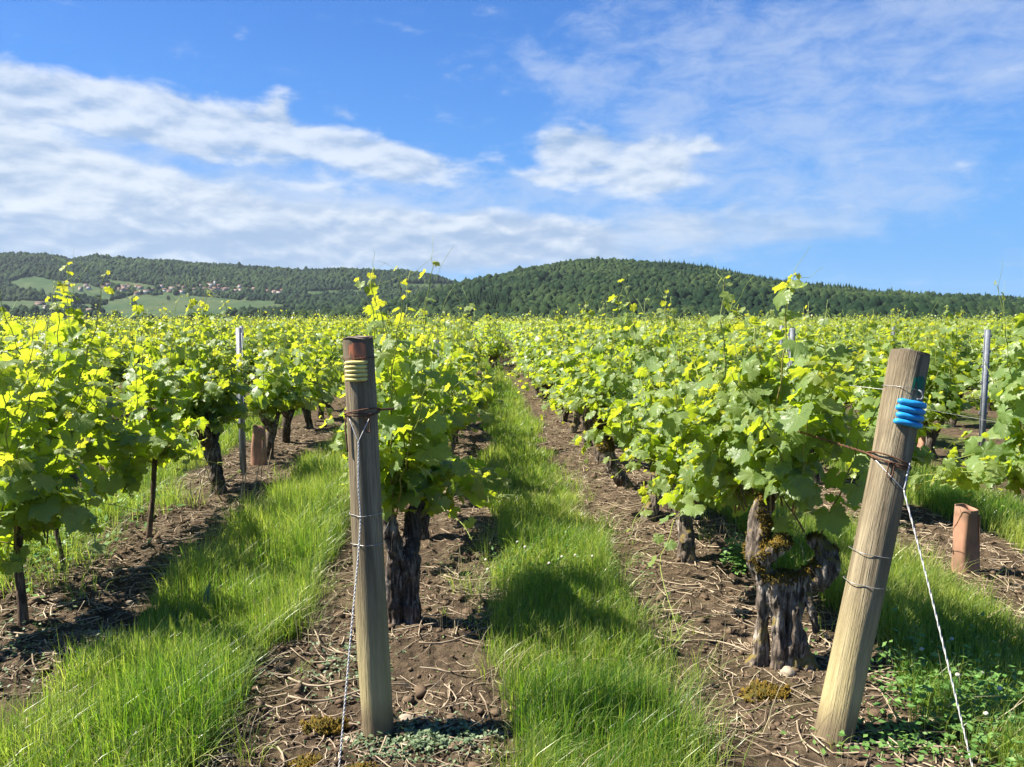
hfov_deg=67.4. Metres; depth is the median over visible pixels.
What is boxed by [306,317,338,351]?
grape vine
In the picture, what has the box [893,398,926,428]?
cord coil
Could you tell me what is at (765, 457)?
grape vine
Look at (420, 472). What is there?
grape vine
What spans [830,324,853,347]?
grape vine
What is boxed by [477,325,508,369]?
grape vine
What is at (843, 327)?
grape vine
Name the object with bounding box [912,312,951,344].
grape vine
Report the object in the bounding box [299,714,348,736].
moss clump
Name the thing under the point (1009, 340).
grape vine
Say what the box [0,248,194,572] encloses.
grape vine
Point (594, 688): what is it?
grass
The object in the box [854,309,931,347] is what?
grape vine
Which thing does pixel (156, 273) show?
forest
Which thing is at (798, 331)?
grape vine
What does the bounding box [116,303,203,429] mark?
grape vine
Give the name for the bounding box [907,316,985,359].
grape vine
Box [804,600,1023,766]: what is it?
clover
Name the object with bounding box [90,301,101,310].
tree
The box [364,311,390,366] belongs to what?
grape vine
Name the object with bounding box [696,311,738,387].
grape vine
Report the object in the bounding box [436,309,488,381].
grape vine
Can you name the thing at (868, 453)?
wire tie
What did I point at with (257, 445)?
vine guard
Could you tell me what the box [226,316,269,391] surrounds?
grape vine
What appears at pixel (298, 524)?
grass
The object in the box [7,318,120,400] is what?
grape vine
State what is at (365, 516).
wire tie
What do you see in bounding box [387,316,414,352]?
grape vine
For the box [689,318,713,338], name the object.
grape vine
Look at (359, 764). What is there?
moss clump
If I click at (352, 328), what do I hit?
grape vine
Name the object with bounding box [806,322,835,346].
grape vine
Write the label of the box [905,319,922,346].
grape vine
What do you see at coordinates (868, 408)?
grape vine
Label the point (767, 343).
grape vine
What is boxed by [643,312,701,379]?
grape vine
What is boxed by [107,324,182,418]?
grape vine
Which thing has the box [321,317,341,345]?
grape vine
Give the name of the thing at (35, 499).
grape vine
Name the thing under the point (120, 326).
grape vine
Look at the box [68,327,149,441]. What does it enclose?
grape vine
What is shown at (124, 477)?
grape vine
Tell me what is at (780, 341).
metal stake
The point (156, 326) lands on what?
grape vine
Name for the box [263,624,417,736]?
weeds
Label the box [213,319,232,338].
grape vine
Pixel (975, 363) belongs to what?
grape vine
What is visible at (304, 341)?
grape vine
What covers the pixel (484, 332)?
grape vine
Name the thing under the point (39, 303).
house
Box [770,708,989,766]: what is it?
weeds
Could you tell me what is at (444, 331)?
grape vine
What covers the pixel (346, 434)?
rusty tail
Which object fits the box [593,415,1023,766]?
grass
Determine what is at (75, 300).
tree
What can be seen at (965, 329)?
grape vine
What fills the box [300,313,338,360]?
grape vine
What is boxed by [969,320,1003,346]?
grape vine
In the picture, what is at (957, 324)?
grape vine
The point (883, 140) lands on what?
sky
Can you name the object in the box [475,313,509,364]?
grape vine
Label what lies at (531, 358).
grape vine
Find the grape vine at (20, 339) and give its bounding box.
[0,320,38,367]
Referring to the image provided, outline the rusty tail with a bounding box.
[345,417,348,451]
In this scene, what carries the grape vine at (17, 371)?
on the ground at (400, 662)
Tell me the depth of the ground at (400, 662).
4.04 m
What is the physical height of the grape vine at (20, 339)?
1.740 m
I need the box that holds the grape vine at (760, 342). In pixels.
[718,318,787,386]
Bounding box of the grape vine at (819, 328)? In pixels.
[813,316,832,345]
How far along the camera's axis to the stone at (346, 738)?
2.94 m
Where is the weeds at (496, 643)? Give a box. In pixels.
[6,513,1022,765]
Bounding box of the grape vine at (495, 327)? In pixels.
[474,315,508,347]
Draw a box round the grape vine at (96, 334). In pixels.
[80,320,100,361]
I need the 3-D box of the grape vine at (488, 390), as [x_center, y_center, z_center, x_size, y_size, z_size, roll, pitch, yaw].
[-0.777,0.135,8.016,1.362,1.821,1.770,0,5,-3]
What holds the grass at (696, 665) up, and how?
on the ground at (400, 662)
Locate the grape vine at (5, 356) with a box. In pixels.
[0,313,144,424]
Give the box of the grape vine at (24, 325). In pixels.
[12,316,36,336]
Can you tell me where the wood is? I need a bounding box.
[84,280,1023,330]
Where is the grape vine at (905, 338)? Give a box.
[872,305,965,399]
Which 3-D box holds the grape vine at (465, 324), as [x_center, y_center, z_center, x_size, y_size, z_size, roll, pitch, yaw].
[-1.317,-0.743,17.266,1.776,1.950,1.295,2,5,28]
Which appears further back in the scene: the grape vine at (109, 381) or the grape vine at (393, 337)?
the grape vine at (393, 337)
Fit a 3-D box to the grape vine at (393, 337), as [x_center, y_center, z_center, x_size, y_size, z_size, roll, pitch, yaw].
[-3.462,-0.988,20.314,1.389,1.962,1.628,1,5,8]
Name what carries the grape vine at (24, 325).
on the ground at (400, 662)
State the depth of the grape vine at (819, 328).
26.42 m
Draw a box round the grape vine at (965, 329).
[931,318,980,346]
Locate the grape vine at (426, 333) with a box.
[399,315,436,353]
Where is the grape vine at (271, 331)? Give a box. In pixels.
[250,311,291,362]
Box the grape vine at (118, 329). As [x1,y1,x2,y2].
[97,314,157,385]
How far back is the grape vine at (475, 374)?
13.76 m
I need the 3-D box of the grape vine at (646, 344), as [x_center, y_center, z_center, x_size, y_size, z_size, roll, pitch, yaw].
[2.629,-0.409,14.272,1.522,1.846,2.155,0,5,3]
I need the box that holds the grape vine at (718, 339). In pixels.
[716,322,752,358]
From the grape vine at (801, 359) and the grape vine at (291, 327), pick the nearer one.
the grape vine at (801, 359)
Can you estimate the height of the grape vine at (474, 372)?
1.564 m
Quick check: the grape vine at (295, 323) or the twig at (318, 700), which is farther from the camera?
the grape vine at (295, 323)
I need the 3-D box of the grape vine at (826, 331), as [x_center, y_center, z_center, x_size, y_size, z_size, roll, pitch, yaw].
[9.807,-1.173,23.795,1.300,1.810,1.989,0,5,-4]
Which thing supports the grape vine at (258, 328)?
on the ground at (400, 662)
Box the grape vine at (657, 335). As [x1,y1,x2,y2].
[649,313,676,339]
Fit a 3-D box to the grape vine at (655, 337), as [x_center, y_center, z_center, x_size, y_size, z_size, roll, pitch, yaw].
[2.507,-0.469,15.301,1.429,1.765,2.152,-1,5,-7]
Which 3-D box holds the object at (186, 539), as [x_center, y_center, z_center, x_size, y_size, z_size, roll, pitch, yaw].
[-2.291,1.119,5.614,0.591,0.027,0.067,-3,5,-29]
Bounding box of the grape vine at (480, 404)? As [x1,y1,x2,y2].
[432,308,506,454]
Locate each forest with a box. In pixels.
[0,251,459,295]
[331,256,1023,310]
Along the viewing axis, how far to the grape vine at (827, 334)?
16.01 m
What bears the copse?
on the hills
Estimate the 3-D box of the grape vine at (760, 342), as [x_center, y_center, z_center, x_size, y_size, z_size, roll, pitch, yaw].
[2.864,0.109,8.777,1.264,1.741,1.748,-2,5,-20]
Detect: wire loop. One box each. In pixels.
[365,416,369,432]
[886,462,894,477]
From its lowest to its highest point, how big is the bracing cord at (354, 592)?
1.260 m
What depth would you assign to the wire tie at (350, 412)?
2.88 m
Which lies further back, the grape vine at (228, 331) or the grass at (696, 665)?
the grape vine at (228, 331)
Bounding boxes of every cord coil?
[344,360,367,381]
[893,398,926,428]
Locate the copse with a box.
[0,265,625,320]
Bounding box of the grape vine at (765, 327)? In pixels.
[736,313,779,340]
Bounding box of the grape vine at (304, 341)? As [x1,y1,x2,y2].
[275,310,311,348]
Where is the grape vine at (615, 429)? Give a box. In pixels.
[569,286,687,521]
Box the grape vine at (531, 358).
[505,311,556,400]
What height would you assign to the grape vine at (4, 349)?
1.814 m
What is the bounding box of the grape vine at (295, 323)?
[291,310,334,360]
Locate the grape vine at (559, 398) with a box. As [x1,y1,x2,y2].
[549,289,652,460]
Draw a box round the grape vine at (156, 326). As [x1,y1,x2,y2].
[138,316,160,337]
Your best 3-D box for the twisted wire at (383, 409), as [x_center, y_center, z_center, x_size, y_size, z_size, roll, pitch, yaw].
[-0.531,0.107,3.148,0.011,0.040,0.308,1,5,8]
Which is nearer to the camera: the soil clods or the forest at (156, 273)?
the soil clods
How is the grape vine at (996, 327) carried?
on the ground at (400, 662)
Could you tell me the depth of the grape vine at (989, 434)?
7.03 m
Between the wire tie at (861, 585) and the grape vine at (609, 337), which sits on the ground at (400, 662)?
the grape vine at (609, 337)
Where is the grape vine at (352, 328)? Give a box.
[347,317,376,368]
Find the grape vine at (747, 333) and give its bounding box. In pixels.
[726,310,769,355]
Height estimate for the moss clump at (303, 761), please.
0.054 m
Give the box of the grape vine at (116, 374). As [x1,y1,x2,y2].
[82,304,140,398]
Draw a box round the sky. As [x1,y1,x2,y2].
[0,0,1023,297]
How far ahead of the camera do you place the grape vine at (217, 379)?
7.07 m
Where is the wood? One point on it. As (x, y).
(703, 299)
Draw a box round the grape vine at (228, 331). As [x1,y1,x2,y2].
[220,320,246,343]
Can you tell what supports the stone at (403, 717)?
on the ground at (400, 662)
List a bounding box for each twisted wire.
[377,408,393,410]
[799,431,865,453]
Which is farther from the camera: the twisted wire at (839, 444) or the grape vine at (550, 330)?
the grape vine at (550, 330)
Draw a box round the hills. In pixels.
[0,268,548,321]
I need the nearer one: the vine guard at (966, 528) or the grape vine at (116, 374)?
the vine guard at (966, 528)
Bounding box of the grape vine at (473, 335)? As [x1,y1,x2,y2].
[446,315,484,360]
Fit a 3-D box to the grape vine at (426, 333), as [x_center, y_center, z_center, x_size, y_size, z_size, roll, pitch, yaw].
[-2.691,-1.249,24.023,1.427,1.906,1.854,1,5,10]
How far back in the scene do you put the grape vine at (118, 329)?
18.39 m
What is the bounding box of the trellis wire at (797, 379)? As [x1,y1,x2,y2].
[524,330,878,388]
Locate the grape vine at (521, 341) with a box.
[508,317,534,381]
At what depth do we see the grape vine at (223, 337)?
18.89 m
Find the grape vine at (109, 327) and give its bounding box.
[88,310,122,347]
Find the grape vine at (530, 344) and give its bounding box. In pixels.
[515,324,551,389]
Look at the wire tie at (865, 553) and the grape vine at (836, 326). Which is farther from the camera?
the grape vine at (836, 326)
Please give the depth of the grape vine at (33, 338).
14.84 m
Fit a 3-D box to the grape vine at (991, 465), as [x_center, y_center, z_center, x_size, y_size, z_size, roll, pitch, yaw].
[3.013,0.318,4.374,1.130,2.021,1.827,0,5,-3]
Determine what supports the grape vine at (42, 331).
on the ground at (400, 662)
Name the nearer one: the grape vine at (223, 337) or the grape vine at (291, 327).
the grape vine at (223, 337)
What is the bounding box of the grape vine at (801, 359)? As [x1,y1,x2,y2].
[765,300,861,484]
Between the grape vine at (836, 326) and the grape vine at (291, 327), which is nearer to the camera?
the grape vine at (836, 326)
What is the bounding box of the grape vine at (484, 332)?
[473,319,512,359]
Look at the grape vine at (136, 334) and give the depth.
25.58 m
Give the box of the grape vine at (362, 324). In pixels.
[358,308,393,383]
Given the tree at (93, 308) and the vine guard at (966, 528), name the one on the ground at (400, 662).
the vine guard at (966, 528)
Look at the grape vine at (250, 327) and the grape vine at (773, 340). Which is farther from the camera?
the grape vine at (250, 327)
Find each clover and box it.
[422,517,681,632]
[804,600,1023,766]
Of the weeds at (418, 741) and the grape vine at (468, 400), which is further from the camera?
the grape vine at (468, 400)
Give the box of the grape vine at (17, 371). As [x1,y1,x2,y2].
[0,330,88,429]
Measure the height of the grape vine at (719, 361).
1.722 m
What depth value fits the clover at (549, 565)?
4.69 m
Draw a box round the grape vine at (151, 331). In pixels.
[121,311,194,361]
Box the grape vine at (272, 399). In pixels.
[196,318,333,459]
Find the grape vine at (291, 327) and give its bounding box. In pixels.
[276,314,294,332]
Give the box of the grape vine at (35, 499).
[0,299,144,626]
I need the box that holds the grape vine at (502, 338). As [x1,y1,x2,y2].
[481,320,512,366]
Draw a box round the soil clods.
[0,420,1023,766]
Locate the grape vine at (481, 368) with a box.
[445,315,487,374]
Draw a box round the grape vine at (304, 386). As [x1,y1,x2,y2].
[234,311,343,442]
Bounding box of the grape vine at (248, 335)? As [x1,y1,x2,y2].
[233,322,277,345]
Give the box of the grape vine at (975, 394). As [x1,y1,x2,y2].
[959,312,1020,410]
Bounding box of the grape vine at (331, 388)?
[287,316,344,428]
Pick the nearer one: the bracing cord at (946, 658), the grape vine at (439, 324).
the bracing cord at (946, 658)
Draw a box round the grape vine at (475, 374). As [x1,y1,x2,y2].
[434,315,484,380]
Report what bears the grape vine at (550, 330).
on the ground at (400, 662)
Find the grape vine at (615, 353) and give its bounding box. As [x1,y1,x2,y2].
[613,313,638,358]
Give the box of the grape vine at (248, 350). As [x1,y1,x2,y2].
[216,320,263,395]
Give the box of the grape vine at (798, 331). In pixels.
[779,321,805,339]
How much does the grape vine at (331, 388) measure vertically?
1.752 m
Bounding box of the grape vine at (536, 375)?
[513,306,586,412]
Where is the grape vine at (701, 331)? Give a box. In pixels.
[688,313,723,373]
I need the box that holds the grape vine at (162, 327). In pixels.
[151,311,188,341]
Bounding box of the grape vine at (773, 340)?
[763,320,779,345]
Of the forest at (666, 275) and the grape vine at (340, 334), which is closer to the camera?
the grape vine at (340, 334)
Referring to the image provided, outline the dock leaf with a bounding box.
[203,581,210,608]
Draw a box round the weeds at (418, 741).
[272,703,537,766]
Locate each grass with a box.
[0,350,401,557]
[0,416,381,766]
[0,457,1018,766]
[0,464,224,599]
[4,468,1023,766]
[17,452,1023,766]
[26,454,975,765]
[465,352,766,766]
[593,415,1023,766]
[818,430,1023,553]
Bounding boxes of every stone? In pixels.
[344,734,354,741]
[399,714,411,721]
[780,666,794,676]
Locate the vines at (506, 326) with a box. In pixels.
[0,311,1015,363]
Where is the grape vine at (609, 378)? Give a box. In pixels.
[553,261,654,488]
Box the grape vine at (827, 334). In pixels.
[799,314,838,357]
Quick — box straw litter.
[0,419,1023,766]
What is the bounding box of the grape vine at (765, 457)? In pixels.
[649,248,937,671]
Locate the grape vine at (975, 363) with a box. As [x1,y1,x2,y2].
[963,310,1016,410]
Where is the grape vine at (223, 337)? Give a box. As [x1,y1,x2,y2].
[211,321,235,357]
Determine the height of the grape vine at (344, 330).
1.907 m
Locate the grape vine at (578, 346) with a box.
[530,304,623,443]
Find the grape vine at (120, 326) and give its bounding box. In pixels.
[109,315,130,335]
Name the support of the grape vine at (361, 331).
on the ground at (400, 662)
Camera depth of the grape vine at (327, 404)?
13.56 m
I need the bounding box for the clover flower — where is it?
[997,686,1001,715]
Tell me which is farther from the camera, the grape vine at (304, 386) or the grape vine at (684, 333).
the grape vine at (684, 333)
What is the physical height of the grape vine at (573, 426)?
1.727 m
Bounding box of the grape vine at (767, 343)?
[740,317,783,361]
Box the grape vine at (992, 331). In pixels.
[972,314,1002,368]
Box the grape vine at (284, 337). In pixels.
[257,309,304,367]
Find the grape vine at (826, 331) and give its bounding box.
[817,317,835,341]
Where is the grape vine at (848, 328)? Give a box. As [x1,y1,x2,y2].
[842,310,880,383]
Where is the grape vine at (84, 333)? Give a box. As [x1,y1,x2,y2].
[46,307,105,364]
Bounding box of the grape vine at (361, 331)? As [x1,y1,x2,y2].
[357,317,377,339]
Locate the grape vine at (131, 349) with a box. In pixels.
[106,323,147,367]
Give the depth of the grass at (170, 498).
5.32 m
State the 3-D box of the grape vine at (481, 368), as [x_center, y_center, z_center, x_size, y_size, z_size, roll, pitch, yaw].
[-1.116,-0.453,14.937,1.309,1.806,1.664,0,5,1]
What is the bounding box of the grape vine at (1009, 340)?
[991,316,1019,358]
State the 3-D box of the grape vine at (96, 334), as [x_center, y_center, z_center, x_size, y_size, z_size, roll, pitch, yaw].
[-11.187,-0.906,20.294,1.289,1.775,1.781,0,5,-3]
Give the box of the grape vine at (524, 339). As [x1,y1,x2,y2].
[510,322,540,378]
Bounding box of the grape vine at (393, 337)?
[366,319,399,340]
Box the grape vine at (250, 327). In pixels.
[240,314,264,336]
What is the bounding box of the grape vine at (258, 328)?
[251,317,270,341]
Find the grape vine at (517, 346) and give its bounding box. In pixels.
[504,318,533,375]
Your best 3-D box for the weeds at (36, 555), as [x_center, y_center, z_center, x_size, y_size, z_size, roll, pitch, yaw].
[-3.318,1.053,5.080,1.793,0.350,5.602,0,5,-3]
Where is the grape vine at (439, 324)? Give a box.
[435,313,443,336]
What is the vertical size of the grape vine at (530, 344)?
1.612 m
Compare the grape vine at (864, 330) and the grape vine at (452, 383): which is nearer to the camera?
the grape vine at (452, 383)
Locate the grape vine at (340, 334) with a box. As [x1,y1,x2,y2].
[335,315,368,404]
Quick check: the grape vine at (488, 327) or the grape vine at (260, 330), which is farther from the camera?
the grape vine at (488, 327)
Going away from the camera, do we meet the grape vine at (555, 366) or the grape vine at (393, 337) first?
the grape vine at (555, 366)
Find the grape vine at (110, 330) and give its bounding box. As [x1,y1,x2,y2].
[83,317,130,364]
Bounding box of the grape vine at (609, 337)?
[594,316,637,351]
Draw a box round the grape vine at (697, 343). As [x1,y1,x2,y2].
[683,315,713,356]
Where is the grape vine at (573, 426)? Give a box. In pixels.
[532,316,594,432]
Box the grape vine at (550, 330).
[528,314,561,347]
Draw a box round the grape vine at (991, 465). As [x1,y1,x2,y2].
[907,259,1023,496]
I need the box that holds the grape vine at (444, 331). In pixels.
[424,315,477,379]
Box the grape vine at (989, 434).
[944,378,1009,459]
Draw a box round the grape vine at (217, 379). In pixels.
[143,270,282,494]
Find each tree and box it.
[70,293,81,304]
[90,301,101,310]
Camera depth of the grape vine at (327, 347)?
12.49 m
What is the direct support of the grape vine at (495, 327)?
on the ground at (400, 662)
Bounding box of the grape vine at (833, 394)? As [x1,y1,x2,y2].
[823,324,864,416]
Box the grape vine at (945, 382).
[858,317,980,461]
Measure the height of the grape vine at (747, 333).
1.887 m
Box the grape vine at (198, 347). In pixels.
[167,315,252,384]
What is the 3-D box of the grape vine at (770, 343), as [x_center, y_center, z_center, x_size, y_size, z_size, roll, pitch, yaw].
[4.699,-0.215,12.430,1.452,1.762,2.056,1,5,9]
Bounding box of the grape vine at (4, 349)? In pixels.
[0,336,17,379]
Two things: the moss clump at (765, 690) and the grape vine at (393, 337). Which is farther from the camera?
the grape vine at (393, 337)
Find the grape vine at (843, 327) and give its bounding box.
[835,315,855,339]
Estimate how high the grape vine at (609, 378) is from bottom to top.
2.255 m
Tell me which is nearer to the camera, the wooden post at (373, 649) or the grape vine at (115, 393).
the wooden post at (373, 649)
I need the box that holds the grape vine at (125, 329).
[109,315,138,344]
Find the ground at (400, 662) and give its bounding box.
[0,332,1023,766]
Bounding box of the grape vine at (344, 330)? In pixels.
[326,317,348,337]
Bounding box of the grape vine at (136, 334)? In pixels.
[123,321,146,339]
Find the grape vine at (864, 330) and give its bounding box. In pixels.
[841,313,869,344]
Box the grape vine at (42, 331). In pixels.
[3,316,55,355]
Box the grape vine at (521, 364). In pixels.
[508,320,540,395]
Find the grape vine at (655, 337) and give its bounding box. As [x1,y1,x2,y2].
[609,316,661,361]
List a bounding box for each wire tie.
[342,356,376,358]
[343,407,379,416]
[349,508,382,516]
[843,576,886,588]
[848,546,889,558]
[866,451,911,470]
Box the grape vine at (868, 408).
[808,310,1004,506]
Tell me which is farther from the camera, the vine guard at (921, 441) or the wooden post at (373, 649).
the vine guard at (921, 441)
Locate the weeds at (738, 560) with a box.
[719,525,749,574]
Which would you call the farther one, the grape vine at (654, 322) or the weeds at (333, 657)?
the grape vine at (654, 322)
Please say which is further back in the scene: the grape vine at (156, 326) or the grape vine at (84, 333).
the grape vine at (156, 326)
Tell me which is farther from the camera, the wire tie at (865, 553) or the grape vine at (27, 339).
the grape vine at (27, 339)
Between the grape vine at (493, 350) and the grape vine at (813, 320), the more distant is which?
the grape vine at (813, 320)
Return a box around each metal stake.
[235,328,245,473]
[779,325,783,356]
[787,328,795,366]
[978,330,991,450]
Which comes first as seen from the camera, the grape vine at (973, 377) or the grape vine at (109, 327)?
the grape vine at (973, 377)
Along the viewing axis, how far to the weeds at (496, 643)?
3.49 m
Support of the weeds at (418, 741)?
on the ground at (400, 662)
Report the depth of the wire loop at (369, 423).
2.88 m
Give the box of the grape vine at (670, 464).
[600,289,847,641]
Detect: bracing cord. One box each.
[338,419,368,766]
[875,460,972,766]
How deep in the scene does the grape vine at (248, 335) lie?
21.36 m
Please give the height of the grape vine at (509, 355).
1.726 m
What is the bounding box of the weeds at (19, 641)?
[0,593,146,698]
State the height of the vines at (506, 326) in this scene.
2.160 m
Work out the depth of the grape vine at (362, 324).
19.18 m
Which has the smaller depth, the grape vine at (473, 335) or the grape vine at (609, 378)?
the grape vine at (609, 378)
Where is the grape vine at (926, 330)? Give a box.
[920,319,933,341]
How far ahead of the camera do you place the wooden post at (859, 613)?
2.90 m
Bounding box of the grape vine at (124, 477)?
[13,275,240,537]
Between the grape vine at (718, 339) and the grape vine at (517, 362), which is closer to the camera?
the grape vine at (718, 339)
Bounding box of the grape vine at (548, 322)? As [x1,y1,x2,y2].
[536,315,550,335]
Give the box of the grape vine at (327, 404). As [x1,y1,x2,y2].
[300,314,344,410]
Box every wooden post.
[343,335,393,738]
[813,348,929,744]
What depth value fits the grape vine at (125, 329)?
22.20 m
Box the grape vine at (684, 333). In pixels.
[672,314,700,350]
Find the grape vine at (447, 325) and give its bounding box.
[418,310,456,360]
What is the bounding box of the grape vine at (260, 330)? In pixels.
[253,317,274,345]
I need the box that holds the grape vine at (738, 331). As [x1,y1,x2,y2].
[726,318,751,342]
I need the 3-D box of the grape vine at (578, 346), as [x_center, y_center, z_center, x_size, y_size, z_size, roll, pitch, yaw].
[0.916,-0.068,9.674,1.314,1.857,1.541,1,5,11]
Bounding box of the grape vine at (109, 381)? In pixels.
[65,335,122,392]
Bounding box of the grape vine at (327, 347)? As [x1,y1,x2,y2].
[301,316,344,418]
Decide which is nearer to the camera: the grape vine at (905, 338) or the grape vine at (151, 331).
the grape vine at (905, 338)
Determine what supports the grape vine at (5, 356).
on the ground at (400, 662)
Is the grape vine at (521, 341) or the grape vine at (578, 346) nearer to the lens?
the grape vine at (578, 346)
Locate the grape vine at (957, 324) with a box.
[942,312,975,342]
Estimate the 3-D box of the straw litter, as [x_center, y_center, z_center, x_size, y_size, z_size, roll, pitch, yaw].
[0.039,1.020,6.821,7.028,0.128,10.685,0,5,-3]
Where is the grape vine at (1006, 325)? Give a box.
[996,312,1014,336]
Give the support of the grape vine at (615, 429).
on the ground at (400, 662)
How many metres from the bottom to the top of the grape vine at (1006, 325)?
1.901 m
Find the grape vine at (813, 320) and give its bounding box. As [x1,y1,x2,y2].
[801,314,818,333]
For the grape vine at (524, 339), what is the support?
on the ground at (400, 662)
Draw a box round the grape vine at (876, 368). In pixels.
[843,308,969,420]
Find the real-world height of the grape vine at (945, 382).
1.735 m
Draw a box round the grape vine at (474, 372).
[421,328,506,426]
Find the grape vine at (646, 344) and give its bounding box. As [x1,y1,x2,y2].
[618,313,658,367]
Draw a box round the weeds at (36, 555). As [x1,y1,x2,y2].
[0,469,205,600]
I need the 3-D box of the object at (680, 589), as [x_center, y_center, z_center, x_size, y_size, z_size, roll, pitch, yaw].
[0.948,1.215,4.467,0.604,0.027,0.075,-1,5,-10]
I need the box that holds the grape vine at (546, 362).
[514,321,566,406]
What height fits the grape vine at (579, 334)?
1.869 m
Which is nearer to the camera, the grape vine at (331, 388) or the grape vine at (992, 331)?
the grape vine at (331, 388)
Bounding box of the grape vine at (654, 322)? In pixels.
[648,312,662,333]
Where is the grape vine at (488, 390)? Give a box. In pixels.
[401,312,500,434]
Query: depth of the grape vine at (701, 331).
17.09 m
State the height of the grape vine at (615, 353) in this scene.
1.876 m
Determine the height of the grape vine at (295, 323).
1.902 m
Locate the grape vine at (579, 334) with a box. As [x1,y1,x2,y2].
[566,319,594,347]
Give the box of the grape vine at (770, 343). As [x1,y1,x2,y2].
[763,319,849,407]
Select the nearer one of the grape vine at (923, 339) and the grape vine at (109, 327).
the grape vine at (923, 339)
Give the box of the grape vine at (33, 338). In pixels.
[14,322,61,360]
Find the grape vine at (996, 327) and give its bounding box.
[971,314,998,343]
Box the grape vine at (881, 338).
[855,314,895,380]
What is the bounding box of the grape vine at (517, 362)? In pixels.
[503,322,554,385]
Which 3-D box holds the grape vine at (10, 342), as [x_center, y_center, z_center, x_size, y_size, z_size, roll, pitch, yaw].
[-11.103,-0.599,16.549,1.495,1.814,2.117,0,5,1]
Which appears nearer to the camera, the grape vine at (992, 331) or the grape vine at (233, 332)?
the grape vine at (992, 331)
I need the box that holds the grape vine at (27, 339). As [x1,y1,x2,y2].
[7,317,39,342]
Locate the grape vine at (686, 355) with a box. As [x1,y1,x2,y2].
[664,323,712,380]
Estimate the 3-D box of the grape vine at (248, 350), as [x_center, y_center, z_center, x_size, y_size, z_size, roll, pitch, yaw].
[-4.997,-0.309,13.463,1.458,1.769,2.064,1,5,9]
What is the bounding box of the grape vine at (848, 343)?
[820,314,864,375]
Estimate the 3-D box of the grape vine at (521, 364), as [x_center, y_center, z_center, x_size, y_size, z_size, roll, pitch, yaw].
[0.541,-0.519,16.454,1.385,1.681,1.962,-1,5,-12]
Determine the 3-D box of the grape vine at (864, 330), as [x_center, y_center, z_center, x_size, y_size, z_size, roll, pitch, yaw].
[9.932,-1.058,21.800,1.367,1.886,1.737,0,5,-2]
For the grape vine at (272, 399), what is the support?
on the ground at (400, 662)
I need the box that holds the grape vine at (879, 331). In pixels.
[871,317,903,347]
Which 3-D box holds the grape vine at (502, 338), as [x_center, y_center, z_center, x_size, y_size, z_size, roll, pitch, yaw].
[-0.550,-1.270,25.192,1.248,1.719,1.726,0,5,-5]
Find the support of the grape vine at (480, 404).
on the ground at (400, 662)
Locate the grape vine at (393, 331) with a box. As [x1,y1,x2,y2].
[384,323,396,348]
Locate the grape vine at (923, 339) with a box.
[896,326,969,389]
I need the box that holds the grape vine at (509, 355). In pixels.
[500,322,532,363]
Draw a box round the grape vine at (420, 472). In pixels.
[319,236,512,624]
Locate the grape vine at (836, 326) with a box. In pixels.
[829,315,840,341]
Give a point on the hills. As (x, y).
(146, 301)
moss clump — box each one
[285,752,322,766]
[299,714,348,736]
[344,759,378,766]
[737,679,792,702]
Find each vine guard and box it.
[251,425,266,465]
[917,422,933,449]
[951,503,980,574]
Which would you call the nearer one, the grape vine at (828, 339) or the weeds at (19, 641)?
the weeds at (19, 641)
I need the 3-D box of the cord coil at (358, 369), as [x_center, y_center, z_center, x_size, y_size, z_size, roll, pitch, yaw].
[-0.584,-0.046,2.869,0.089,0.080,0.029,0,5,2]
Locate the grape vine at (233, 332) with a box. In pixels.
[227,318,245,344]
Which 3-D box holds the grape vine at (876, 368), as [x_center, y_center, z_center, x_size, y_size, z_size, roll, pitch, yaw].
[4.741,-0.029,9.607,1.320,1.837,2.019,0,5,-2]
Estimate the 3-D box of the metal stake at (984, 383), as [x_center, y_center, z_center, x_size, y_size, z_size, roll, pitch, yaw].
[4.903,0.291,7.975,0.094,1.700,0.024,0,5,-3]
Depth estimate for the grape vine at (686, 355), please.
11.97 m
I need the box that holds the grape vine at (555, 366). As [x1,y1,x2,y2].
[525,317,584,422]
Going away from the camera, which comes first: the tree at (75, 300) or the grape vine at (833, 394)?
the grape vine at (833, 394)
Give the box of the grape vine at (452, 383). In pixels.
[318,287,491,539]
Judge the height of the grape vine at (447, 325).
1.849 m
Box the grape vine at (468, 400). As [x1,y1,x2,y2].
[407,292,489,442]
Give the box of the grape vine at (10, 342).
[0,315,30,352]
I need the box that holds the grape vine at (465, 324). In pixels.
[454,307,490,358]
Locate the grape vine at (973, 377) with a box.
[930,305,1002,427]
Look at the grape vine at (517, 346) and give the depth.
22.14 m
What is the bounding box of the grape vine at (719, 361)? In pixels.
[703,319,743,396]
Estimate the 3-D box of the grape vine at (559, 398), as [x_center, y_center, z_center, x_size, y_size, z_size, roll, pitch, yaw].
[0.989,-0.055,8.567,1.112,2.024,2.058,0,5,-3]
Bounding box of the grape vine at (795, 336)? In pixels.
[776,319,808,352]

